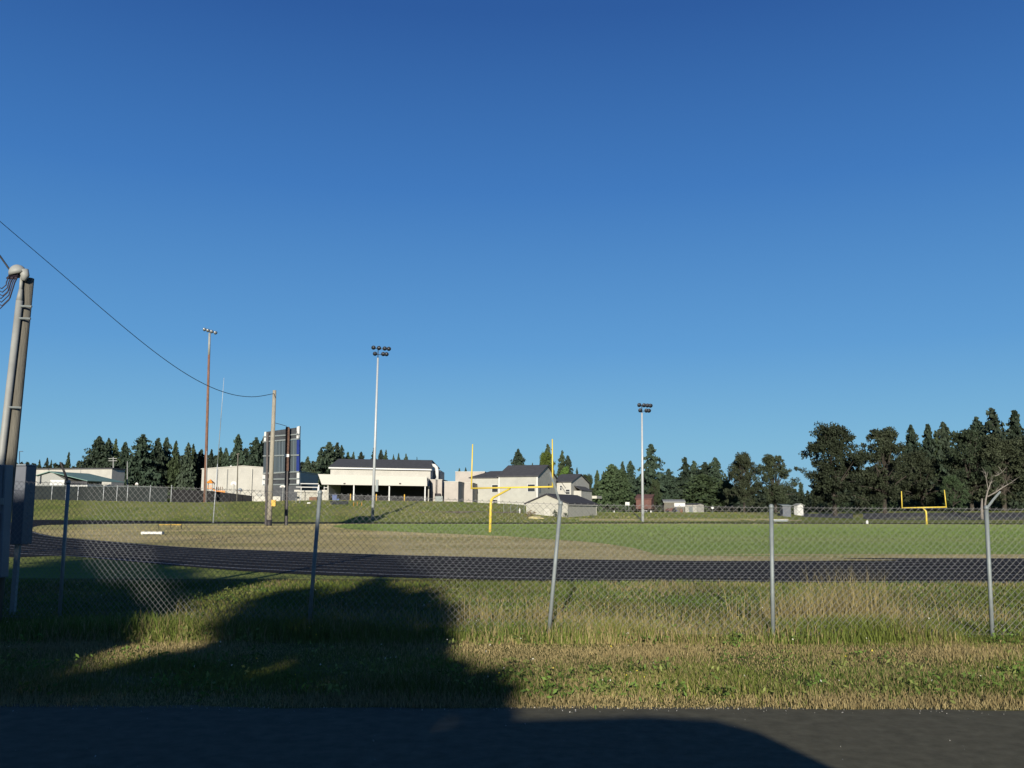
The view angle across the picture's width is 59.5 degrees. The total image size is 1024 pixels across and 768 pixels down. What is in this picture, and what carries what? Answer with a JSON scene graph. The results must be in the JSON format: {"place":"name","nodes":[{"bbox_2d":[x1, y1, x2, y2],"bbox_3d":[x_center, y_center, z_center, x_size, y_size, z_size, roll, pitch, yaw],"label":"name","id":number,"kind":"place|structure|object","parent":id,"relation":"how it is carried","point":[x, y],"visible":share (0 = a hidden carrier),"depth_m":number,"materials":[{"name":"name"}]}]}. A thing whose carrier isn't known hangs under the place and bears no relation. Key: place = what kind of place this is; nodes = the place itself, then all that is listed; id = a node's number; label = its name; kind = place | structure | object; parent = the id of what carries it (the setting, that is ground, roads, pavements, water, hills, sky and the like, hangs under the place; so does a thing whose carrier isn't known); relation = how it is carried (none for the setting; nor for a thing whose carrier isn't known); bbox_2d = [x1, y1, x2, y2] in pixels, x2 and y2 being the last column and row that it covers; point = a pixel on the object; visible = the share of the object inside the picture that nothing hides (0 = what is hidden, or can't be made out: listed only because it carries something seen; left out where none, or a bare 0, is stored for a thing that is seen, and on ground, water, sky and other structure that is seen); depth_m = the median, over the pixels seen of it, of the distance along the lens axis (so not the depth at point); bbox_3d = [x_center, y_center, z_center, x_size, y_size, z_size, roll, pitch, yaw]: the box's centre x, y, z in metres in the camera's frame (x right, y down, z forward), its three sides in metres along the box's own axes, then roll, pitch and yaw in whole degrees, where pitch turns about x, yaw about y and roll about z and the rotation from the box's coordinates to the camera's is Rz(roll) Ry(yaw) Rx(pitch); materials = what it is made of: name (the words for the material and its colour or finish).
{"place":"outdoors","nodes":[
{"label":"outdoors","id":0,"kind":"place"},
{"bbox_2d":[0,704,1023,767],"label":"road","id":1,"kind":"structure","parent":0,"point":[81,736],"depth_m":6.59,"materials":[{"name":"grey asphalt"}]},
{"bbox_2d":[0,609,1023,645],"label":"grass","id":2,"kind":"structure","parent":0,"point":[70,628],"depth_m":11.81,"materials":[{"name":"green plant"}]},
{"bbox_2d":[0,578,1023,710],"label":"verge","id":3,"kind":"structure","parent":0,"point":[277,646],"depth_m":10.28,"materials":[{"name":"plant"}]},
{"bbox_2d":[0,255,33,621],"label":"utility pole","id":4,"kind":"object","parent":3,"relation":"on","point":[11,419],"visible":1,"depth_m":13.06,"materials":[{"name":"grey wood"}]},
{"bbox_2d":[0,465,12,577],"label":"electrical cabinet","id":5,"kind":"object","parent":4,"relation":"attached to","point":[6,476],"visible":1,"depth_m":12.52,"materials":[{"name":"grey metal"}]},
{"bbox_2d":[9,464,37,614],"bbox_3d":[-7.979,2.562,14.546,0.204,2.500,0.370,0,-8,0],"label":"electrical cabinet","id":6,"kind":"object","parent":3,"relation":"on","point":[26,474],"visible":0.79,"depth_m":14.49,"materials":[{"name":"metal"}]},
{"bbox_2d":[8,580,997,681],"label":"wild flowers","id":7,"kind":"object","parent":3,"relation":"on","point":[520,638],"visible":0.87,"depth_m":9.80,"materials":[{"name":"yellow plant"}]},
{"bbox_2d":[0,579,1023,709],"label":"weeds","id":8,"kind":"object","parent":3,"relation":"on","point":[603,686],"visible":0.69,"depth_m":9.33,"materials":[{"name":"green plant"}]},
{"bbox_2d":[3,462,1023,638],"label":"chain link fence","id":9,"kind":"object","parent":3,"relation":"on","point":[772,592],"visible":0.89,"depth_m":12.13,"materials":[{"name":"metal"}]},
{"bbox_2d":[54,559,1023,628],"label":"dry stalks","id":10,"kind":"object","parent":3,"relation":"on","point":[866,609],"visible":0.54,"depth_m":13.07,"materials":[{"name":"beige plant"}]},
{"bbox_2d":[0,0,1023,495],"label":"sky","id":11,"kind":"structure","parent":0,"point":[753,224],"materials":[{"name":"blue"}]},
{"bbox_2d":[2,577,1023,628],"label":"rough grass","id":12,"kind":"structure","parent":0,"point":[349,585],"depth_m":17.23,"materials":[{"name":"green plant"}]},
{"bbox_2d":[6,499,1023,579],"bbox_3d":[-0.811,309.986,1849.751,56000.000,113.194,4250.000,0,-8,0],"label":"ground","id":13,"kind":"structure","parent":0,"point":[278,510],"depth_m":158.54,"materials":[{"name":"green plant"}]},
{"bbox_2d":[36,471,124,486],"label":"green roofed building","id":14,"kind":"structure","parent":13,"relation":"on","point":[54,477],"depth_m":224.12,"materials":[{"name":"metal"}]},
{"bbox_2d":[35,468,125,486],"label":"warehouse","id":15,"kind":"structure","parent":13,"relation":"on","point":[118,474],"depth_m":250.60,"materials":[{"name":"beige metal"}]},
{"bbox_2d":[77,436,126,478],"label":"conifer","id":16,"kind":"object","parent":13,"relation":"on","point":[97,457],"visible":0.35,"depth_m":298.46,"materials":[{"name":"green plant"}]},
{"bbox_2d":[35,485,171,501],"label":"windscreen fence","id":17,"kind":"object","parent":13,"relation":"on","point":[115,494],"visible":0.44,"depth_m":211.43,"materials":[{"name":"grey metal"}]},
{"bbox_2d":[107,438,122,467],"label":"conifer","id":18,"kind":"object","parent":13,"relation":"on","point":[115,453],"visible":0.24,"depth_m":304.51,"materials":[{"name":"green plant"}]},
{"bbox_2d":[119,442,131,484],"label":"conifer","id":19,"kind":"object","parent":13,"relation":"on","point":[124,452],"visible":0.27,"depth_m":328.98,"materials":[{"name":"green plant"}]},
{"bbox_2d":[124,434,168,496],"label":"conifer","id":20,"kind":"object","parent":13,"relation":"on","point":[142,473],"visible":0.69,"depth_m":291.79,"materials":[{"name":"green plant"}]},
{"bbox_2d":[150,438,168,486],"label":"conifer","id":21,"kind":"object","parent":13,"relation":"on","point":[159,456],"visible":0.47,"depth_m":298.95,"materials":[{"name":"green plant"}]},
{"bbox_2d":[162,437,172,479],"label":"conifer","id":22,"kind":"object","parent":13,"relation":"on","point":[166,445],"visible":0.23,"depth_m":309.48,"materials":[{"name":"green plant"}]},
{"bbox_2d":[163,440,180,502],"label":"conifer","id":23,"kind":"object","parent":13,"relation":"on","point":[173,471],"visible":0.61,"depth_m":297.76,"materials":[{"name":"green plant"}]},
{"bbox_2d":[167,442,196,502],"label":"conifer","id":24,"kind":"object","parent":13,"relation":"on","point":[186,477],"visible":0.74,"depth_m":295.65,"materials":[{"name":"green plant"}]},
{"bbox_2d":[191,444,200,489],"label":"conifer","id":25,"kind":"object","parent":13,"relation":"on","point":[195,467],"visible":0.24,"depth_m":304.02,"materials":[{"name":"green plant"}]},
{"bbox_2d":[196,449,204,502],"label":"conifer","id":26,"kind":"object","parent":13,"relation":"on","point":[201,459],"visible":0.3,"depth_m":308.64,"materials":[{"name":"green plant"}]},
{"bbox_2d":[203,328,216,501],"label":"wooden light pole","id":27,"kind":"object","parent":13,"relation":"on","point":[207,419],"visible":0.96,"depth_m":199.80,"materials":[{"name":"red wood"}]},
{"bbox_2d":[207,449,215,467],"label":"conifer","id":28,"kind":"object","parent":13,"relation":"on","point":[210,464],"visible":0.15,"depth_m":298.89,"materials":[{"name":"green plant"}]},
{"bbox_2d":[172,489,253,502],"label":"black windscreen fence","id":29,"kind":"object","parent":13,"relation":"on","point":[242,498],"visible":0.65,"depth_m":204.37,"materials":[{"name":"fabric"}]},
{"bbox_2d":[221,448,229,466],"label":"conifer","id":30,"kind":"object","parent":13,"relation":"on","point":[224,461],"visible":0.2,"depth_m":304.14,"materials":[{"name":"green plant"}]},
{"bbox_2d":[226,434,247,466],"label":"conifer","id":31,"kind":"object","parent":13,"relation":"on","point":[237,448],"visible":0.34,"depth_m":298.72,"materials":[{"name":"green plant"}]},
{"bbox_2d":[242,437,263,466],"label":"conifer","id":32,"kind":"object","parent":13,"relation":"on","point":[255,452],"visible":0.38,"depth_m":298.05,"materials":[{"name":"green plant"}]},
{"bbox_2d":[201,465,317,495],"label":"white hall","id":33,"kind":"structure","parent":13,"relation":"on","point":[250,477],"depth_m":235.54,"materials":[{"name":"white paint"}]},
{"bbox_2d":[273,484,312,500],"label":"dark outbuilding","id":34,"kind":"structure","parent":13,"relation":"on","point":[291,488],"depth_m":214.56,"materials":[{"name":"grey"}]},
{"bbox_2d":[302,456,312,472],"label":"conifer","id":35,"kind":"object","parent":13,"relation":"on","point":[307,465],"visible":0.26,"depth_m":298.68,"materials":[{"name":"green plant"}]},
{"bbox_2d":[294,483,326,500],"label":"equipment shed","id":36,"kind":"structure","parent":13,"relation":"on","point":[301,493],"depth_m":208.28,"materials":[{"name":"beige"}]},
{"bbox_2d":[310,442,339,489],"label":"conifer","id":37,"kind":"object","parent":13,"relation":"on","point":[327,459],"visible":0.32,"depth_m":287.15,"materials":[{"name":"green plant"}]},
{"bbox_2d":[318,459,439,500],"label":"covered stand","id":38,"kind":"object","parent":13,"relation":"on","point":[397,479],"visible":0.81,"depth_m":206.20,"materials":[{"name":"white paint"}]},
{"bbox_2d":[371,345,390,519],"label":"stadium light pole","id":39,"kind":"object","parent":13,"relation":"on","point":[374,485],"visible":0.98,"depth_m":148.51,"materials":[{"name":"grey metal"}]},
{"bbox_2d":[430,479,446,501],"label":"flat roofed block","id":40,"kind":"structure","parent":13,"relation":"on","point":[437,485],"depth_m":204.84,"materials":[{"name":"beige paint"}]},
{"bbox_2d":[444,481,464,501],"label":"flat roofed block","id":41,"kind":"structure","parent":13,"relation":"on","point":[453,489],"depth_m":194.96,"materials":[{"name":"beige"}]},
{"bbox_2d":[464,483,476,502],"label":"flat roofed block","id":42,"kind":"structure","parent":13,"relation":"on","point":[470,493],"depth_m":202.75,"materials":[{"name":"beige concrete"}]},
{"bbox_2d":[455,471,485,482],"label":"flat roofed block","id":43,"kind":"structure","parent":13,"relation":"on","point":[462,476],"depth_m":234.28,"materials":[{"name":"beige paint"}]},
{"bbox_2d":[17,449,963,511],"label":"wood","id":44,"kind":"object","parent":13,"relation":"on","point":[793,497],"visible":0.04,"depth_m":345.34,"materials":[{"name":"green plant"}]},
{"bbox_2d":[469,465,557,504],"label":"classroom building","id":45,"kind":"structure","parent":13,"relation":"on","point":[520,475],"depth_m":210.21,"materials":[{"name":"beige paint"}]},
{"bbox_2d":[508,449,525,464],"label":"conifer","id":46,"kind":"object","parent":13,"relation":"on","point":[518,459],"visible":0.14,"depth_m":298.71,"materials":[{"name":"green plant"}]},
{"bbox_2d":[539,451,555,474],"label":"maple tree","id":47,"kind":"object","parent":13,"relation":"on","point":[544,459],"visible":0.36,"depth_m":268.82,"materials":[{"name":"green plant"}]},
{"bbox_2d":[556,450,565,475],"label":"conifer","id":48,"kind":"object","parent":13,"relation":"on","point":[561,459],"visible":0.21,"depth_m":298.88,"materials":[{"name":"green plant"}]},
{"bbox_2d":[525,493,597,516],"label":"gabled hut","id":49,"kind":"object","parent":13,"relation":"on","point":[552,499],"visible":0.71,"depth_m":161.09,"materials":[{"name":"beige paint"}]},
{"bbox_2d":[563,455,573,473],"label":"conifer","id":50,"kind":"object","parent":13,"relation":"on","point":[567,461],"visible":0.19,"depth_m":298.86,"materials":[{"name":"green plant"}]},
{"bbox_2d":[556,474,601,500],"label":"gabled house","id":51,"kind":"structure","parent":13,"relation":"on","point":[576,484],"depth_m":228.64,"materials":[{"name":"white paint"}]},
{"bbox_2d":[592,470,600,499],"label":"conifer","id":52,"kind":"object","parent":13,"relation":"on","point":[596,480],"visible":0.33,"depth_m":287.83,"materials":[{"name":"green plant"}]},
{"bbox_2d":[592,464,647,511],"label":"conifer","id":53,"kind":"object","parent":13,"relation":"on","point":[604,488],"visible":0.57,"depth_m":276.67,"materials":[{"name":"green plant"}]},
{"bbox_2d":[603,469,644,511],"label":"conifer","id":54,"kind":"object","parent":13,"relation":"on","point":[621,487],"visible":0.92,"depth_m":271.14,"materials":[{"name":"green plant"}]},
{"bbox_2d":[626,460,639,501],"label":"conifer","id":55,"kind":"object","parent":13,"relation":"on","point":[630,468],"visible":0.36,"depth_m":298.09,"materials":[{"name":"green plant"}]},
{"bbox_2d":[637,403,652,521],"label":"stadium light pole","id":56,"kind":"object","parent":13,"relation":"on","point":[647,405],"visible":1,"depth_m":152.44,"materials":[{"name":"grey metal"}]},
{"bbox_2d":[635,494,654,508],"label":"barn","id":57,"kind":"structure","parent":13,"relation":"on","point":[648,500],"depth_m":260.67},
{"bbox_2d":[633,443,677,511],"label":"conifer","id":58,"kind":"object","parent":13,"relation":"on","point":[650,473],"visible":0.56,"depth_m":283.05,"materials":[{"name":"green plant"}]},
{"bbox_2d":[648,478,662,511],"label":"broadleaf tree","id":59,"kind":"object","parent":13,"relation":"on","point":[654,488],"visible":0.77,"depth_m":267.59,"materials":[{"name":"green plant"}]},
{"bbox_2d":[661,469,681,498],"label":"conifer","id":60,"kind":"object","parent":13,"relation":"on","point":[669,484],"visible":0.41,"depth_m":297.24,"materials":[{"name":"green plant"}]},
{"bbox_2d":[661,499,685,512],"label":"long shed","id":61,"kind":"structure","parent":13,"relation":"on","point":[669,503],"depth_m":260.10,"materials":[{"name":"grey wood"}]},
{"bbox_2d":[610,508,737,511],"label":"boundary fence","id":62,"kind":"object","parent":13,"relation":"on","point":[660,510],"visible":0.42,"depth_m":242.59,"materials":[{"name":"grey metal"}]},
{"bbox_2d":[672,457,693,497],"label":"conifer","id":63,"kind":"object","parent":13,"relation":"on","point":[685,473],"visible":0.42,"depth_m":297.97,"materials":[{"name":"green plant"}]},
{"bbox_2d":[579,519,800,520],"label":"dry bank strip","id":64,"kind":"object","parent":13,"relation":"on","point":[676,519],"visible":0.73,"depth_m":158.44,"materials":[{"name":"beige plant"}]},
{"bbox_2d":[685,503,703,512],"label":"garden shed","id":65,"kind":"structure","parent":13,"relation":"on","point":[698,509],"depth_m":206.69,"materials":[{"name":"beige"}]},
{"bbox_2d":[674,474,741,512],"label":"conifer","id":66,"kind":"object","parent":13,"relation":"on","point":[703,489],"visible":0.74,"depth_m":269.71,"materials":[{"name":"green plant"}]},
{"bbox_2d":[693,462,737,506],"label":"conifer","id":67,"kind":"object","parent":13,"relation":"on","point":[705,468],"visible":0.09,"depth_m":303.02,"materials":[{"name":"green plant"}]},
{"bbox_2d":[708,457,739,511],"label":"conifer","id":68,"kind":"object","parent":13,"relation":"on","point":[715,466],"visible":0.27,"depth_m":298.22,"materials":[{"name":"green plant"}]},
{"bbox_2d":[714,479,737,511],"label":"broadleaf tree","id":69,"kind":"object","parent":13,"relation":"on","point":[723,483],"visible":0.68,"depth_m":267.21,"materials":[{"name":"green plant"}]},
{"bbox_2d":[723,451,762,511],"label":"oak tree","id":70,"kind":"object","parent":13,"relation":"on","point":[742,464],"visible":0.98,"depth_m":242.35,"materials":[{"name":"green plant"}]},
{"bbox_2d":[751,453,802,512],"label":"oak tree","id":71,"kind":"object","parent":13,"relation":"on","point":[773,466],"visible":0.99,"depth_m":237.60,"materials":[{"name":"green plant"}]},
{"bbox_2d":[778,504,791,516],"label":"dugout","id":72,"kind":"object","parent":13,"relation":"on","point":[785,507],"visible":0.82,"depth_m":219.91,"materials":[{"name":"paint"}]},
{"bbox_2d":[792,503,804,514],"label":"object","id":73,"kind":"structure","parent":13,"relation":"on","point":[797,509],"depth_m":234.27,"materials":[{"name":"white paint"}]},
{"bbox_2d":[794,421,883,515],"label":"oak tree","id":74,"kind":"object","parent":13,"relation":"on","point":[833,440],"visible":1,"depth_m":234.93,"materials":[{"name":"green plant"}]},
{"bbox_2d":[842,426,920,512],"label":"oak tree","id":75,"kind":"object","parent":13,"relation":"on","point":[884,459],"visible":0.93,"depth_m":237.44,"materials":[{"name":"green plant"}]},
{"bbox_2d":[805,498,1023,511],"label":"undergrowth","id":76,"kind":"object","parent":13,"relation":"on","point":[849,505],"visible":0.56,"depth_m":274.85,"materials":[{"name":"green plant"}]},
{"bbox_2d":[887,424,941,510],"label":"conifer","id":77,"kind":"object","parent":13,"relation":"on","point":[911,438],"visible":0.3,"depth_m":298.90,"materials":[{"name":"green plant"}]},
{"bbox_2d":[892,450,947,510],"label":"oak tree","id":78,"kind":"object","parent":13,"relation":"on","point":[929,467],"visible":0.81,"depth_m":258.97,"materials":[{"name":"green plant"}]},
{"bbox_2d":[919,424,948,510],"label":"conifer","id":79,"kind":"object","parent":13,"relation":"on","point":[928,442],"visible":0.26,"depth_m":298.23,"materials":[{"name":"green plant"}]},
{"bbox_2d":[933,431,946,506],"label":"conifer","id":80,"kind":"object","parent":13,"relation":"on","point":[935,438],"visible":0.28,"depth_m":298.88,"materials":[{"name":"green plant"}]},
{"bbox_2d":[935,421,959,510],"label":"conifer","id":81,"kind":"object","parent":13,"relation":"on","point":[941,432],"visible":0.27,"depth_m":298.99,"materials":[{"name":"green plant"}]},
{"bbox_2d":[936,474,969,512],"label":"broadleaf tree","id":82,"kind":"object","parent":13,"relation":"on","point":[953,482],"visible":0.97,"depth_m":232.58,"materials":[{"name":"green plant"}]},
{"bbox_2d":[933,428,998,510],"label":"oak tree","id":83,"kind":"object","parent":13,"relation":"on","point":[965,440],"visible":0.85,"depth_m":245.58,"materials":[{"name":"green plant"}]},
{"bbox_2d":[939,416,1008,510],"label":"conifer","id":84,"kind":"object","parent":13,"relation":"on","point":[976,424],"visible":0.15,"depth_m":289.93,"materials":[{"name":"green plant"}]},
{"bbox_2d":[948,432,1023,510],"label":"oak tree","id":85,"kind":"object","parent":13,"relation":"on","point":[1005,451],"visible":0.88,"depth_m":241.80,"materials":[{"name":"green plant"}]},
{"bbox_2d":[956,407,1023,510],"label":"conifer","id":86,"kind":"object","parent":13,"relation":"on","point":[992,424],"visible":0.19,"depth_m":284.43,"materials":[{"name":"green plant"}]},
{"bbox_2d":[980,467,1018,518],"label":"bare tree","id":87,"kind":"object","parent":13,"relation":"on","point":[982,509],"visible":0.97,"depth_m":204.96,"materials":[{"name":"grey plant"}]},
{"bbox_2d":[999,410,1023,510],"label":"conifer","id":88,"kind":"object","parent":13,"relation":"on","point":[1016,429],"visible":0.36,"depth_m":284.49,"materials":[{"name":"green plant"}]},
{"bbox_2d":[1007,435,1023,492],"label":"oak tree","id":89,"kind":"object","parent":13,"relation":"on","point":[1020,448],"visible":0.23,"depth_m":246.29,"materials":[{"name":"green plant"}]},
{"bbox_2d":[9,520,1023,584],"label":"running track","id":90,"kind":"structure","parent":0,"point":[938,566],"depth_m":28.02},
{"bbox_2d":[213,382,223,522],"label":"mast","id":91,"kind":"object","parent":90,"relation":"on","point":[217,459],"visible":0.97,"depth_m":129.37,"materials":[{"name":"metal"}]},
{"bbox_2d":[12,532,1023,581],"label":"lane markings","id":92,"kind":"object","parent":90,"relation":"on","point":[494,563],"visible":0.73,"depth_m":27.97,"materials":[{"name":"paint"}]},
{"bbox_2d":[33,523,1023,560],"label":"infield","id":93,"kind":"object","parent":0,"point":[410,542],"visible":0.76,"depth_m":45.66,"materials":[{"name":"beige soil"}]},
{"bbox_2d":[266,390,275,525],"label":"utility pole","id":94,"kind":"object","parent":93,"relation":"on","point":[270,482],"visible":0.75,"depth_m":102.55,"materials":[{"name":"brown wood"}]},
{"bbox_2d":[0,221,273,396],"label":"overhead wire","id":95,"kind":"object","parent":94,"relation":"attached to","point":[126,329],"visible":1,"depth_m":55.44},
{"bbox_2d":[262,426,300,524],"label":"scoreboard","id":96,"kind":"object","parent":93,"relation":"on","point":[287,450],"visible":0.94,"depth_m":108.03,"materials":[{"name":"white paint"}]},
{"bbox_2d":[334,523,1023,555],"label":"playing field","id":97,"kind":"structure","parent":0,"point":[692,550],"depth_m":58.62,"materials":[{"name":"green plant"}]},
{"bbox_2d":[471,439,552,531],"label":"goal post","id":98,"kind":"object","parent":97,"relation":"on","point":[490,507],"visible":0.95,"depth_m":74.37,"materials":[{"name":"yellow metal"}]},
{"bbox_2d":[901,490,946,524],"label":"goal post","id":99,"kind":"object","parent":97,"relation":"on","point":[945,506],"visible":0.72,"depth_m":127.89,"materials":[{"name":"yellow metal"}]},
{"bbox_2d":[778,512,1023,519],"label":"road","id":100,"kind":"structure","parent":0,"point":[1018,515],"depth_m":220.71,"materials":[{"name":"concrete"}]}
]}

